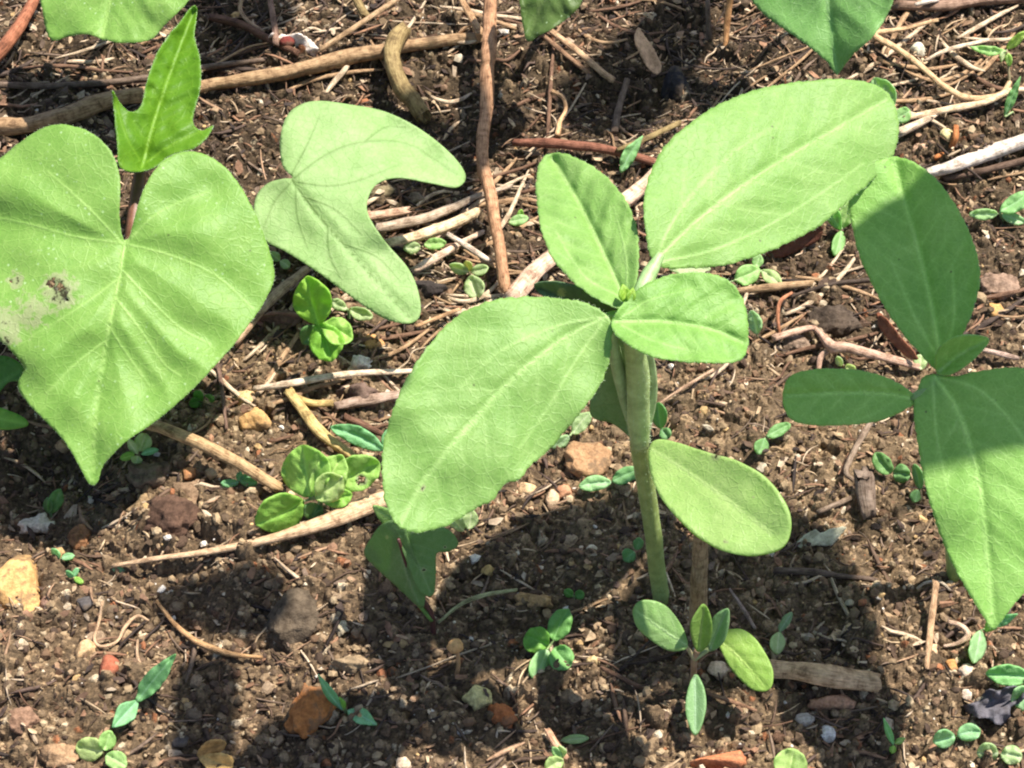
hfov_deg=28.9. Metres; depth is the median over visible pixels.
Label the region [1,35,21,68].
straw
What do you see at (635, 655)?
straw bit
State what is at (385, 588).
clod
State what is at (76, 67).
straw
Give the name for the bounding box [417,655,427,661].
clod
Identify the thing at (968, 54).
straw bit
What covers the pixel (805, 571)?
dry twig
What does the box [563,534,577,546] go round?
clod
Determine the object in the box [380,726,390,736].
clod
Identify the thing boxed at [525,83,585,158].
straw bit
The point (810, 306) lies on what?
straw bit
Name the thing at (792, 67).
straw
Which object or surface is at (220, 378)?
dry twig
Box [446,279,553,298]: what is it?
straw
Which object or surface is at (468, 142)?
straw bit
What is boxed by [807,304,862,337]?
soil clod
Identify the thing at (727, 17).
straw
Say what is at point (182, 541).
clod
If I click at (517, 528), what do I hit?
straw bit
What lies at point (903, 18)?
straw
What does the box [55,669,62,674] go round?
clod
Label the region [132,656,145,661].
clod
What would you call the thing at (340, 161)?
vine seedling
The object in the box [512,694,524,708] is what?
straw bit
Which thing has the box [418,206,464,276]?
straw
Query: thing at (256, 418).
stone
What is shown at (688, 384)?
dry root
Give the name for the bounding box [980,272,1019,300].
stone
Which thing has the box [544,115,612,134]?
straw bit
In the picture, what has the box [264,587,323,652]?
soil clod
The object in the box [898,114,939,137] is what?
straw
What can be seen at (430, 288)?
soil clod
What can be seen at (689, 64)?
straw
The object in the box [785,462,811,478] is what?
straw bit
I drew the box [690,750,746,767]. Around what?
stone
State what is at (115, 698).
clod
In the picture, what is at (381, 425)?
straw bit
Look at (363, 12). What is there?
straw
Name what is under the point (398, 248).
straw
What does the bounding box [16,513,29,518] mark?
clod
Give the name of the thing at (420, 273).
straw
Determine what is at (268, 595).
straw bit
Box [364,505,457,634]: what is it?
weed seedling
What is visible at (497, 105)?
straw bit
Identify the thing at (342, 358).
straw
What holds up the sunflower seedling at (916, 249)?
on the ground
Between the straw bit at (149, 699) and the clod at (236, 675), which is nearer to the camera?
the straw bit at (149, 699)
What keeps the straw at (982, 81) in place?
on the ground
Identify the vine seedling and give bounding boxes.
[0,5,274,485]
[0,356,28,429]
[40,0,188,42]
[254,101,465,323]
[519,0,581,41]
[751,0,892,74]
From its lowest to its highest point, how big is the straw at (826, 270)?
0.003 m
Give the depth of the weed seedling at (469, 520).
0.58 m
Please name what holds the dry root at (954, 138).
on the ground
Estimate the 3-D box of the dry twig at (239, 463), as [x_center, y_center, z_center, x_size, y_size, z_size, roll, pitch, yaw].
[-0.089,0.021,0.589,0.050,0.011,0.004,21,55,16]
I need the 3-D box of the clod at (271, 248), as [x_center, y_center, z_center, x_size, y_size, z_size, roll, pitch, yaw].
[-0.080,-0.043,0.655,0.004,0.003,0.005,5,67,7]
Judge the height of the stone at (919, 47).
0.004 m
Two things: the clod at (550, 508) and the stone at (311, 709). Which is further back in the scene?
the clod at (550, 508)
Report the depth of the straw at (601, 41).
0.71 m
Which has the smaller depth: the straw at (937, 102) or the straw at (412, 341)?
the straw at (412, 341)
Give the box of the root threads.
[2,10,1021,765]
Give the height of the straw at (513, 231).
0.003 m
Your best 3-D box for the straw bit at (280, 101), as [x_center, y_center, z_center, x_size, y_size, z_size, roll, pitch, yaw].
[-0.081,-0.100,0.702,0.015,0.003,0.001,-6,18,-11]
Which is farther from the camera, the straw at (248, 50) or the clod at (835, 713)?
the straw at (248, 50)
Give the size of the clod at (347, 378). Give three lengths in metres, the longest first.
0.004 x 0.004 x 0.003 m
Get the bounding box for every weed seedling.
[43,489,63,517]
[51,548,74,561]
[66,568,83,583]
[75,730,126,767]
[112,567,124,572]
[112,654,175,727]
[120,433,158,463]
[189,390,214,407]
[221,472,257,487]
[255,445,380,532]
[270,251,290,268]
[292,276,352,364]
[318,674,376,724]
[330,424,386,450]
[332,298,372,320]
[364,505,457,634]
[404,237,446,254]
[449,260,488,297]
[449,511,477,536]
[508,209,528,225]
[523,608,573,677]
[545,745,566,767]
[551,412,591,448]
[561,734,588,743]
[564,588,583,599]
[579,466,634,491]
[619,135,642,177]
[622,537,643,562]
[632,600,773,734]
[652,402,671,439]
[668,267,710,273]
[729,255,781,285]
[747,310,762,342]
[754,422,790,453]
[770,612,792,654]
[773,748,806,767]
[827,201,851,255]
[835,356,855,369]
[871,77,910,123]
[872,452,909,482]
[883,718,904,753]
[910,464,923,504]
[913,354,926,371]
[933,723,980,747]
[968,613,1017,663]
[969,31,1023,80]
[969,191,1023,224]
[977,742,1021,764]
[986,664,1023,710]
[1004,76,1020,117]
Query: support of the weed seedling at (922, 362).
on the ground
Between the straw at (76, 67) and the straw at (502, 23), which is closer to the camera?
the straw at (76, 67)
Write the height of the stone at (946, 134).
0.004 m
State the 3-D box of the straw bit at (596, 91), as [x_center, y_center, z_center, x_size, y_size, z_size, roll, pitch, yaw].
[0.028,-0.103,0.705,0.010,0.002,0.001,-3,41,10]
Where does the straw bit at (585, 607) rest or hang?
on the ground
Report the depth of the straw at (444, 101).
0.70 m
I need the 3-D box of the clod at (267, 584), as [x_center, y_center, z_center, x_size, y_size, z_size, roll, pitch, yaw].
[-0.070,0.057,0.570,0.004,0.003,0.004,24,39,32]
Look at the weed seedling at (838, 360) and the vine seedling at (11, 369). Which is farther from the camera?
the weed seedling at (838, 360)
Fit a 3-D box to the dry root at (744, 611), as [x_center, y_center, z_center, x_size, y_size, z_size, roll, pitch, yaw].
[0.065,0.064,0.562,0.007,0.002,0.014,0,52,0]
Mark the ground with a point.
(78, 726)
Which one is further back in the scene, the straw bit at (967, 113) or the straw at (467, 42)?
the straw at (467, 42)
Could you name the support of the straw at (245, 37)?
on the ground
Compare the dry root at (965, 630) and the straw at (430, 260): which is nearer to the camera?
the dry root at (965, 630)
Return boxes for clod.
[3,353,15,358]
[8,706,40,734]
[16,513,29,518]
[26,475,35,482]
[44,632,55,642]
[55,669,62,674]
[66,710,74,717]
[67,523,90,552]
[87,630,104,643]
[91,525,101,534]
[112,696,122,703]
[124,461,171,489]
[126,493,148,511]
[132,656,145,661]
[142,494,200,537]
[162,641,168,647]
[170,481,206,504]
[176,535,187,547]
[190,675,202,688]
[191,692,196,700]
[203,501,208,508]
[221,685,231,696]
[232,670,240,678]
[243,379,252,388]
[247,529,253,534]
[259,310,302,325]
[261,681,274,694]
[264,579,272,588]
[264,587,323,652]
[269,246,275,251]
[307,362,316,371]
[332,592,341,598]
[335,382,380,410]
[341,360,346,367]
[342,377,352,384]
[362,699,367,704]
[378,581,392,596]
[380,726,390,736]
[400,354,405,359]
[406,324,415,331]
[412,648,418,658]
[415,280,447,297]
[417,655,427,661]
[440,84,447,91]
[496,536,505,543]
[529,589,542,594]
[547,505,558,511]
[554,553,564,562]
[554,696,560,705]
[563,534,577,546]
[568,691,583,704]
[591,648,597,655]
[603,611,613,621]
[603,742,616,752]
[607,625,616,634]
[619,484,632,495]
[697,363,706,371]
[706,704,714,712]
[738,359,746,367]
[765,579,773,588]
[766,753,773,761]
[772,732,784,742]
[774,357,783,365]
[782,334,810,350]
[798,262,805,268]
[803,688,815,699]
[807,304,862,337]
[831,709,839,716]
[865,692,874,699]
[904,681,912,688]
[910,449,919,456]
[923,499,930,506]
[932,697,940,705]
[939,571,946,575]
[941,622,948,628]
[957,631,968,643]
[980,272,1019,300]
[986,172,994,177]
[987,103,994,111]
[1011,114,1020,122]
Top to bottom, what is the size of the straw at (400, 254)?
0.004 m
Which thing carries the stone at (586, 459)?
on the ground
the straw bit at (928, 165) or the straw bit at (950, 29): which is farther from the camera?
the straw bit at (950, 29)
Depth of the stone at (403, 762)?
0.53 m
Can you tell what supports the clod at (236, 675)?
on the ground
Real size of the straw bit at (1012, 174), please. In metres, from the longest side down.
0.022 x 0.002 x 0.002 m
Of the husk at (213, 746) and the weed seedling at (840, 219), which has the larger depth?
the weed seedling at (840, 219)
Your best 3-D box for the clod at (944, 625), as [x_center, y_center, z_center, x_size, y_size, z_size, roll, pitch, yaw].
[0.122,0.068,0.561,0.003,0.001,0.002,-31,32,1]
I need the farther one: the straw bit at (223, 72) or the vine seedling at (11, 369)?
the straw bit at (223, 72)
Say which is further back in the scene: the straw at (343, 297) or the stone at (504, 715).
the straw at (343, 297)
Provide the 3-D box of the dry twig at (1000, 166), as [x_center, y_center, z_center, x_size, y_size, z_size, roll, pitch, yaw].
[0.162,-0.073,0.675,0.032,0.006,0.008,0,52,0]
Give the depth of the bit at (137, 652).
0.56 m
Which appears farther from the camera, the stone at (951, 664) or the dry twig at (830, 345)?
the dry twig at (830, 345)
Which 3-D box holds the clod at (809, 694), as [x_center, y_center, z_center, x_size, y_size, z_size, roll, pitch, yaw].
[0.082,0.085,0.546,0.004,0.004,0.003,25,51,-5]
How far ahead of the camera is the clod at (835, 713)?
0.54 m
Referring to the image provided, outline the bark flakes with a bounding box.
[0,0,1023,767]
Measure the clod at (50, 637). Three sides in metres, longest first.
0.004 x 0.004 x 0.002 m
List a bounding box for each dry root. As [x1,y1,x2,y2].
[93,601,148,647]
[155,600,262,658]
[550,89,567,137]
[660,369,714,402]
[729,588,756,629]
[916,580,950,590]
[933,124,958,160]
[943,620,970,647]
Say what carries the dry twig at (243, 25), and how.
on the ground
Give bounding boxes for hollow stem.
[384,21,431,123]
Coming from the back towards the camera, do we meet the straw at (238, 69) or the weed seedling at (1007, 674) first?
the straw at (238, 69)
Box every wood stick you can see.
[769,659,881,692]
[853,466,875,519]
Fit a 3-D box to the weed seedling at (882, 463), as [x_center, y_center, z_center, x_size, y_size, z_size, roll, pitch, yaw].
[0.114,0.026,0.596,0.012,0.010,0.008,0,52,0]
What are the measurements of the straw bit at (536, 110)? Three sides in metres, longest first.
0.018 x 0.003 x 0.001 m
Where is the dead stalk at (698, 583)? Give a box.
[689,534,707,638]
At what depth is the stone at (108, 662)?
0.55 m
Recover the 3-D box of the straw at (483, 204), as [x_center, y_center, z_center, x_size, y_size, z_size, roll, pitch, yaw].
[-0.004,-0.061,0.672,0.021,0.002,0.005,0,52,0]
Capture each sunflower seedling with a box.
[381,78,899,604]
[783,156,1023,628]
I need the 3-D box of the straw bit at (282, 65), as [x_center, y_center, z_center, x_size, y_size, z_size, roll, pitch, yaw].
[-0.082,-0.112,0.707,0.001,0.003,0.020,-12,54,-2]
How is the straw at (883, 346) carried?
on the ground
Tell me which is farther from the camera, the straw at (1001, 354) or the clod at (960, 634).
the straw at (1001, 354)
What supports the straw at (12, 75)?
on the ground
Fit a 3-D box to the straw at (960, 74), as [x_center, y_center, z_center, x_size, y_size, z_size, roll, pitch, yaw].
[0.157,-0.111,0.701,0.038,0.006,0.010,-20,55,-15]
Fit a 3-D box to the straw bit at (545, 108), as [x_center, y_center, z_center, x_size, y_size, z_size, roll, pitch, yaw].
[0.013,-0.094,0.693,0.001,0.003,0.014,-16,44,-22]
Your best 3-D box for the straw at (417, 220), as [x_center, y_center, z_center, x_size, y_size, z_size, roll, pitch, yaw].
[-0.022,-0.058,0.664,0.053,0.007,0.006,-23,55,-17]
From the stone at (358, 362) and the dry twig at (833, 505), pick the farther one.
the stone at (358, 362)
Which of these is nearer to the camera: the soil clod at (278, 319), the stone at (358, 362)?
the stone at (358, 362)
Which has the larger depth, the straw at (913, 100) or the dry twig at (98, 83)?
the dry twig at (98, 83)
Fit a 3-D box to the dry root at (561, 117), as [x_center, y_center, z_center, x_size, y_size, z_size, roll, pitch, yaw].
[0.016,-0.095,0.691,0.006,0.004,0.023,0,52,0]
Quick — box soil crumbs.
[0,0,1023,767]
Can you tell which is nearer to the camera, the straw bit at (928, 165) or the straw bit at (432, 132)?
the straw bit at (928, 165)
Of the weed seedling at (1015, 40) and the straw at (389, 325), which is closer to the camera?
the straw at (389, 325)
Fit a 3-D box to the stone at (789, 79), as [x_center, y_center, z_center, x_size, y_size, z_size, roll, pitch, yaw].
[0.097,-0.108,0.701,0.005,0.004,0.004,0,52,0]
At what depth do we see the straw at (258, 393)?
0.61 m
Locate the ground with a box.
[0,0,1023,767]
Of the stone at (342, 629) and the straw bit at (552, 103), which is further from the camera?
the straw bit at (552, 103)
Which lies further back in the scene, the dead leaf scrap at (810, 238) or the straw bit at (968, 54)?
the straw bit at (968, 54)
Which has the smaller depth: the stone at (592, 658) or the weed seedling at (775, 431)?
the stone at (592, 658)
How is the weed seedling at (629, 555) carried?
on the ground
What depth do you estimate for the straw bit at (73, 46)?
0.72 m
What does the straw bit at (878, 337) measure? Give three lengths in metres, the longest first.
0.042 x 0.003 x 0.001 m
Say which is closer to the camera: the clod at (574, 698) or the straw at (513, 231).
the clod at (574, 698)
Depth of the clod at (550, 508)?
0.59 m
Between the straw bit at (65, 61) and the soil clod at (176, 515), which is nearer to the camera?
the soil clod at (176, 515)
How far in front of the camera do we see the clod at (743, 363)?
0.62 m
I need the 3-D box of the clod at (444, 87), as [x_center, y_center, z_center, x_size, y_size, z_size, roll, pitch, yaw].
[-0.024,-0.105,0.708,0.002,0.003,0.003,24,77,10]
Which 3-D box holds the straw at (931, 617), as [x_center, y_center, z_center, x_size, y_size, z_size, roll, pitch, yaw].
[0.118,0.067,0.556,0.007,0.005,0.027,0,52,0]
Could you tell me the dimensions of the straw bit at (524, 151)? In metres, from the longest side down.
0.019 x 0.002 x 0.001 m
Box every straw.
[0,59,34,76]
[0,68,27,81]
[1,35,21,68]
[22,64,127,72]
[55,41,110,58]
[67,57,114,63]
[111,490,386,567]
[141,44,161,53]
[191,390,225,433]
[201,42,268,71]
[204,67,259,72]
[211,369,255,406]
[212,10,268,74]
[213,395,234,397]
[215,44,270,60]
[228,367,279,414]
[235,265,311,347]
[238,0,264,31]
[243,273,314,360]
[252,368,412,391]
[261,330,298,393]
[267,0,278,47]
[269,379,344,404]
[288,69,383,88]
[289,27,320,34]
[319,0,399,52]
[325,36,363,91]
[329,293,348,314]
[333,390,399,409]
[337,355,362,369]
[350,328,434,342]
[352,0,369,18]
[367,191,393,204]
[368,206,410,220]
[369,38,385,69]
[370,319,440,359]
[371,34,437,40]
[371,309,429,329]
[375,184,513,232]
[385,207,483,246]
[388,20,467,24]
[390,246,425,254]
[396,243,453,256]
[404,244,449,268]
[407,0,425,27]
[411,229,484,273]
[412,190,452,210]
[414,271,473,274]
[415,307,461,327]
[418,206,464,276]
[419,321,450,349]
[430,92,471,103]
[438,298,494,314]
[439,5,521,19]
[440,33,476,44]
[440,248,516,264]
[446,232,490,263]
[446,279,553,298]
[448,24,516,53]
[448,281,497,303]
[451,238,488,293]
[456,10,541,37]
[458,0,482,41]
[461,174,530,213]
[461,247,521,271]
[463,149,564,183]
[466,177,535,187]
[467,48,520,63]
[470,203,542,237]
[473,216,538,248]
[474,197,513,207]
[475,157,516,193]
[489,169,529,239]
[499,18,551,35]
[503,197,536,204]
[506,197,537,209]
[510,85,592,108]
[528,292,542,296]
[540,34,590,73]
[544,727,568,761]
[546,38,554,151]
[549,29,615,82]
[574,25,627,43]
[576,23,675,79]
[588,1,641,11]
[596,12,667,35]
[611,78,629,132]
[616,120,681,151]
[620,0,685,10]
[667,53,750,69]
[705,0,711,41]
[711,94,721,107]
[723,0,732,45]
[743,284,751,304]
[751,312,805,342]
[767,49,812,86]
[768,48,810,74]
[778,331,881,356]
[784,251,857,315]
[794,275,879,300]
[796,241,848,299]
[834,265,862,275]
[848,19,931,78]
[850,339,889,360]
[860,48,961,70]
[872,18,1011,101]
[885,0,920,54]
[885,47,910,79]
[892,78,918,86]
[896,93,951,102]
[896,108,946,128]
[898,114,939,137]
[903,11,944,25]
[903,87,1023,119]
[905,57,984,81]
[909,98,953,105]
[914,0,939,5]
[923,38,989,61]
[924,579,939,669]
[939,56,990,87]
[940,38,984,71]
[956,5,1018,38]
[962,37,1023,41]
[963,296,1023,334]
[966,68,1023,90]
[974,306,1023,317]
[977,22,1020,75]
[977,287,1023,300]
[982,348,1019,359]
[993,24,1023,33]
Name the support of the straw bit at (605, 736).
on the ground
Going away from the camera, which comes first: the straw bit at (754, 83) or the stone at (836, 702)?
the stone at (836, 702)
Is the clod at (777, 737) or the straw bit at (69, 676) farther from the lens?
the straw bit at (69, 676)
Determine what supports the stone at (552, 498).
on the ground
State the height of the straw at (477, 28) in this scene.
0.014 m
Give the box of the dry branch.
[0,32,481,135]
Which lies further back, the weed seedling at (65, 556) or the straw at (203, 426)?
the straw at (203, 426)
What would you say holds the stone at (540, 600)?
on the ground
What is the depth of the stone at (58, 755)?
0.53 m
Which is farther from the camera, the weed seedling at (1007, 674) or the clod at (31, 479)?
the clod at (31, 479)
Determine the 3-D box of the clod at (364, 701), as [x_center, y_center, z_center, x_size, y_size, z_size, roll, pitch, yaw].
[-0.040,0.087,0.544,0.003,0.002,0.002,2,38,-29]
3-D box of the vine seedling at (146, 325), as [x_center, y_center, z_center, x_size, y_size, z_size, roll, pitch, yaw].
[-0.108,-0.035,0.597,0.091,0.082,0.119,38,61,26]
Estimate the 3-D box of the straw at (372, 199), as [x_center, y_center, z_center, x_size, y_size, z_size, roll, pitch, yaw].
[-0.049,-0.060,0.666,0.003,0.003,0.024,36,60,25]
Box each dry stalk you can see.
[283,386,357,457]
[502,168,651,297]
[926,133,1023,175]
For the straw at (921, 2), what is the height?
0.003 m
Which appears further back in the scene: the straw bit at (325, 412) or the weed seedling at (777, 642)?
the straw bit at (325, 412)
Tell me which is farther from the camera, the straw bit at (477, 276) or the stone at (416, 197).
the stone at (416, 197)
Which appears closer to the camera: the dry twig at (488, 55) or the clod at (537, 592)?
the clod at (537, 592)
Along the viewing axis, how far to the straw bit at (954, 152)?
0.68 m
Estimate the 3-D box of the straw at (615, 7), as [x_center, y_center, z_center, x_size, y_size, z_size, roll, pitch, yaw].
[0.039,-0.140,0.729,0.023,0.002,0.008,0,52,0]
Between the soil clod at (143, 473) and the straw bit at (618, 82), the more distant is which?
the straw bit at (618, 82)
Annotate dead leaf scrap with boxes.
[257,311,300,329]
[766,226,822,257]
[796,526,845,547]
[878,315,918,359]
[963,685,1023,724]
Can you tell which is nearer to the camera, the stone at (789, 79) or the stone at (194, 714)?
the stone at (194, 714)
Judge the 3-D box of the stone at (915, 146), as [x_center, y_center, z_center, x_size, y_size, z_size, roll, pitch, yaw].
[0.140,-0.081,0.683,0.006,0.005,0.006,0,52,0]
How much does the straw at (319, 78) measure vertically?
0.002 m
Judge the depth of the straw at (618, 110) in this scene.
0.69 m
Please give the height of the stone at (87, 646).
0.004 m
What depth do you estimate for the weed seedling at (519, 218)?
0.66 m
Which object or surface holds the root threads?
on the ground
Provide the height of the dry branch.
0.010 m
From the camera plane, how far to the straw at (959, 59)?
0.70 m
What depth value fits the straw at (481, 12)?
0.72 m
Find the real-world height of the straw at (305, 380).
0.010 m
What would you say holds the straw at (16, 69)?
on the ground
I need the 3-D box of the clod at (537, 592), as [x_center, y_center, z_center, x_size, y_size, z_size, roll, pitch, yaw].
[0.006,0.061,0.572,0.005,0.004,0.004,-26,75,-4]
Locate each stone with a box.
[0,555,40,611]
[17,512,55,533]
[39,596,47,608]
[39,743,79,767]
[54,439,69,452]
[75,639,96,658]
[77,596,93,611]
[100,654,119,675]
[171,735,188,746]
[181,466,196,479]
[184,707,201,723]
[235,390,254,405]
[239,407,271,430]
[284,682,336,738]
[331,656,369,675]
[336,620,349,637]
[347,355,372,370]
[364,334,384,348]
[370,184,394,197]
[396,757,411,767]
[406,192,428,204]
[462,685,491,711]
[480,564,494,576]
[488,703,517,728]
[514,592,553,607]
[518,482,536,496]
[545,489,559,505]
[556,484,571,498]
[564,441,611,477]
[586,655,599,664]
[661,65,688,101]
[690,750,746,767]
[707,661,728,679]
[786,73,792,82]
[795,713,814,726]
[803,633,813,641]
[805,74,813,80]
[807,694,855,711]
[821,725,835,742]
[845,599,853,606]
[909,42,925,56]
[912,143,926,152]
[920,644,937,653]
[940,128,952,141]
[945,659,957,670]
[958,663,973,676]
[962,688,971,700]
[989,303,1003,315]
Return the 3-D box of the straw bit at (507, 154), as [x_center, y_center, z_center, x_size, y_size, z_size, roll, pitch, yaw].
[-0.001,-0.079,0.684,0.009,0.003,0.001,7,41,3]
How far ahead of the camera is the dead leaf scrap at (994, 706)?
0.54 m
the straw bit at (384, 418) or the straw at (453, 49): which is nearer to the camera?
the straw bit at (384, 418)
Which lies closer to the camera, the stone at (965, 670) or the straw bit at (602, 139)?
the stone at (965, 670)
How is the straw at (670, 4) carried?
on the ground
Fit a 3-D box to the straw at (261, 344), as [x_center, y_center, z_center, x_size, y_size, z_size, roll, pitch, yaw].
[-0.073,-0.022,0.634,0.004,0.002,0.042,23,56,17]
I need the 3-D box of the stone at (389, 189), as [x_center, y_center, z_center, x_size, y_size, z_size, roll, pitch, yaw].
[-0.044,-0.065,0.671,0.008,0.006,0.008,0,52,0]
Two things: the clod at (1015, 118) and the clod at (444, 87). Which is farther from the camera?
the clod at (444, 87)
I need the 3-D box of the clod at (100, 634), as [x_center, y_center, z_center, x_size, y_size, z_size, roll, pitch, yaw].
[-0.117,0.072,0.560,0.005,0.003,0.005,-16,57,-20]
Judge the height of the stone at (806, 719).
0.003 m
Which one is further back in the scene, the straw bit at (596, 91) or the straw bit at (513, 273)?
the straw bit at (596, 91)
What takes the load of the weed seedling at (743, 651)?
on the ground
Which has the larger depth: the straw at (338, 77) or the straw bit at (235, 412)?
the straw at (338, 77)
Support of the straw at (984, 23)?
on the ground
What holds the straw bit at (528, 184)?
on the ground
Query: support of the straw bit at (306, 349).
on the ground
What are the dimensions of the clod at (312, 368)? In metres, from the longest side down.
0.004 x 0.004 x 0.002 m
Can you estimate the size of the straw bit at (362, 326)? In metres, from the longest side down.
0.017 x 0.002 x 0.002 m
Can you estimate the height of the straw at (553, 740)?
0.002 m
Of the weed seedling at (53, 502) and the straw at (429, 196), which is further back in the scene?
the straw at (429, 196)
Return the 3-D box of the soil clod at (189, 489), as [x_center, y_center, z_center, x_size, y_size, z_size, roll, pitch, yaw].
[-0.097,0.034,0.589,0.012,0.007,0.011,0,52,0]
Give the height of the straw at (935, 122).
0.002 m
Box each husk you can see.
[197,739,226,757]
[199,752,233,767]
[269,32,318,56]
[446,638,462,673]
[634,28,661,74]
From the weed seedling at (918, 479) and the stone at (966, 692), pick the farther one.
the weed seedling at (918, 479)
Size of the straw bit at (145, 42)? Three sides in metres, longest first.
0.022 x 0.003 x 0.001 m
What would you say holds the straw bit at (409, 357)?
on the ground
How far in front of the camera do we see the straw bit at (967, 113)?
0.69 m
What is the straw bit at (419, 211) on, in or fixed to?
on the ground
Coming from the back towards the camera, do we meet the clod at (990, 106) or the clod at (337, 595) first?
the clod at (990, 106)
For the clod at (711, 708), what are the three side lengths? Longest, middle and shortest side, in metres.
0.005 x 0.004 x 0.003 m
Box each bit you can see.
[11,75,68,109]
[41,39,101,51]
[61,56,68,75]
[64,654,104,681]
[116,671,176,715]
[135,639,146,674]
[139,30,169,45]
[192,365,234,409]
[198,401,290,427]
[204,552,229,560]
[216,391,246,413]
[219,71,239,74]
[223,350,242,364]
[250,577,266,586]
[259,585,289,599]
[262,2,331,29]
[264,346,309,377]
[267,433,293,441]
[269,441,305,454]
[271,99,290,105]
[279,52,286,88]
[281,11,305,15]
[285,441,346,454]
[296,345,308,361]
[307,21,336,53]
[315,8,355,41]
[319,407,346,423]
[321,416,335,424]
[323,84,345,99]
[324,382,348,453]
[351,325,372,328]
[372,195,449,220]
[373,189,423,210]
[374,423,387,428]
[378,416,390,420]
[386,209,429,218]
[390,212,416,237]
[390,321,415,362]
[392,347,424,374]
[396,184,402,205]
[396,636,517,678]
[413,124,438,137]
[431,296,450,304]
[435,277,455,282]
[449,141,469,150]
[449,251,483,261]
[452,270,495,281]
[456,266,558,275]
[471,505,567,545]
[472,526,511,547]
[473,104,511,107]
[497,152,521,158]
[502,190,536,197]
[505,728,536,733]
[507,148,532,153]
[507,254,538,256]
[510,177,535,185]
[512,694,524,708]
[515,187,535,194]
[524,106,546,114]
[524,178,532,189]
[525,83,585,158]
[526,114,540,131]
[528,92,590,119]
[542,105,556,122]
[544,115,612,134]
[565,61,642,90]
[570,598,607,613]
[571,113,640,133]
[572,719,671,749]
[581,134,640,149]
[584,134,637,141]
[588,90,603,93]
[599,666,643,689]
[606,130,615,146]
[606,640,650,683]
[622,496,628,525]
[626,100,640,108]
[634,123,650,180]
[680,40,683,94]
[704,43,722,62]
[705,71,727,86]
[711,273,816,285]
[714,91,737,96]
[720,61,762,102]
[738,75,766,95]
[738,720,792,730]
[740,68,770,73]
[741,277,783,297]
[748,46,808,70]
[765,341,783,359]
[769,361,791,385]
[784,305,816,310]
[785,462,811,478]
[830,577,849,615]
[852,305,883,315]
[868,79,940,130]
[870,319,891,348]
[899,34,920,82]
[907,77,954,96]
[921,161,936,167]
[923,103,974,115]
[936,143,982,180]
[937,180,956,184]
[940,66,959,77]
[942,19,965,34]
[947,149,962,156]
[959,52,978,56]
[960,141,982,154]
[987,171,1023,180]
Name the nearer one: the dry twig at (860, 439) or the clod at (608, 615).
the clod at (608, 615)
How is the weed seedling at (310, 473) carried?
on the ground
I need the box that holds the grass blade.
[437,588,517,623]
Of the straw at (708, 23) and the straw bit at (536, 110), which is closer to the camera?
the straw bit at (536, 110)
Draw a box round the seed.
[279,36,294,45]
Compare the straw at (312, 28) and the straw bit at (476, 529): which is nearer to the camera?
the straw bit at (476, 529)
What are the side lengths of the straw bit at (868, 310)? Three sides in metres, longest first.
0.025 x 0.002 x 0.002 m
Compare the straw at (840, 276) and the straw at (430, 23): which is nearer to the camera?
the straw at (840, 276)
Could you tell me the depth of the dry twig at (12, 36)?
0.70 m
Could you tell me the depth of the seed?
0.71 m
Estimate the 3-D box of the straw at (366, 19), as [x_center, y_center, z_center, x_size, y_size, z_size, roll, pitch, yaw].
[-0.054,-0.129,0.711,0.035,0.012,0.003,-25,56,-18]
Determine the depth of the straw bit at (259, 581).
0.57 m
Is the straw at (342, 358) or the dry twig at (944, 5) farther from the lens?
the dry twig at (944, 5)
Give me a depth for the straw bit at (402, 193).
0.67 m
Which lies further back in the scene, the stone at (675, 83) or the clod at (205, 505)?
the stone at (675, 83)
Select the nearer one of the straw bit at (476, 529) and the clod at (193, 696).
the clod at (193, 696)
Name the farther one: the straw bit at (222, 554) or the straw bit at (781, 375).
the straw bit at (781, 375)
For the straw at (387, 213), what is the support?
on the ground
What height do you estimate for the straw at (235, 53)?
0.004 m
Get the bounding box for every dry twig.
[0,0,38,61]
[0,57,266,88]
[145,420,282,492]
[208,13,300,56]
[216,363,227,430]
[343,413,383,436]
[476,0,510,292]
[511,138,656,165]
[705,691,756,711]
[737,280,813,293]
[770,325,920,370]
[773,567,877,582]
[776,291,792,332]
[787,278,870,299]
[816,496,851,513]
[844,422,873,482]
[893,0,1023,10]
[942,157,1023,181]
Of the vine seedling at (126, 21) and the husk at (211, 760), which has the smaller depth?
the husk at (211, 760)
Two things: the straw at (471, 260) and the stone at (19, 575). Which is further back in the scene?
the straw at (471, 260)
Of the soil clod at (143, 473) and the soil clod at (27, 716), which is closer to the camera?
the soil clod at (27, 716)
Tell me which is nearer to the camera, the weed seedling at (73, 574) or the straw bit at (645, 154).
the weed seedling at (73, 574)
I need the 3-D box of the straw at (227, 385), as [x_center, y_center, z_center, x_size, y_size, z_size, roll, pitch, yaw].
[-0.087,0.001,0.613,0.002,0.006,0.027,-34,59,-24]
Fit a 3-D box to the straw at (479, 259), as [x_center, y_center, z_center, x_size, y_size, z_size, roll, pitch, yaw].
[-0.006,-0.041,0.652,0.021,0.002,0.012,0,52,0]
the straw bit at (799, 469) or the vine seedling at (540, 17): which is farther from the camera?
the vine seedling at (540, 17)
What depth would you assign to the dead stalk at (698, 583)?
0.53 m
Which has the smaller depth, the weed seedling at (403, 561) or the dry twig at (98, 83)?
the weed seedling at (403, 561)
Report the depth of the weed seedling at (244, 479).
0.59 m
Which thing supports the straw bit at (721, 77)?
on the ground
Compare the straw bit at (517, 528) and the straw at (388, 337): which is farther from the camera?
the straw at (388, 337)
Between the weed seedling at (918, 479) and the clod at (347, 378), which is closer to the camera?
the weed seedling at (918, 479)
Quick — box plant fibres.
[0,0,1023,767]
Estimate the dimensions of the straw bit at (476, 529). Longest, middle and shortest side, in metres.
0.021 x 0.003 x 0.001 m
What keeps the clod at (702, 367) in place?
on the ground

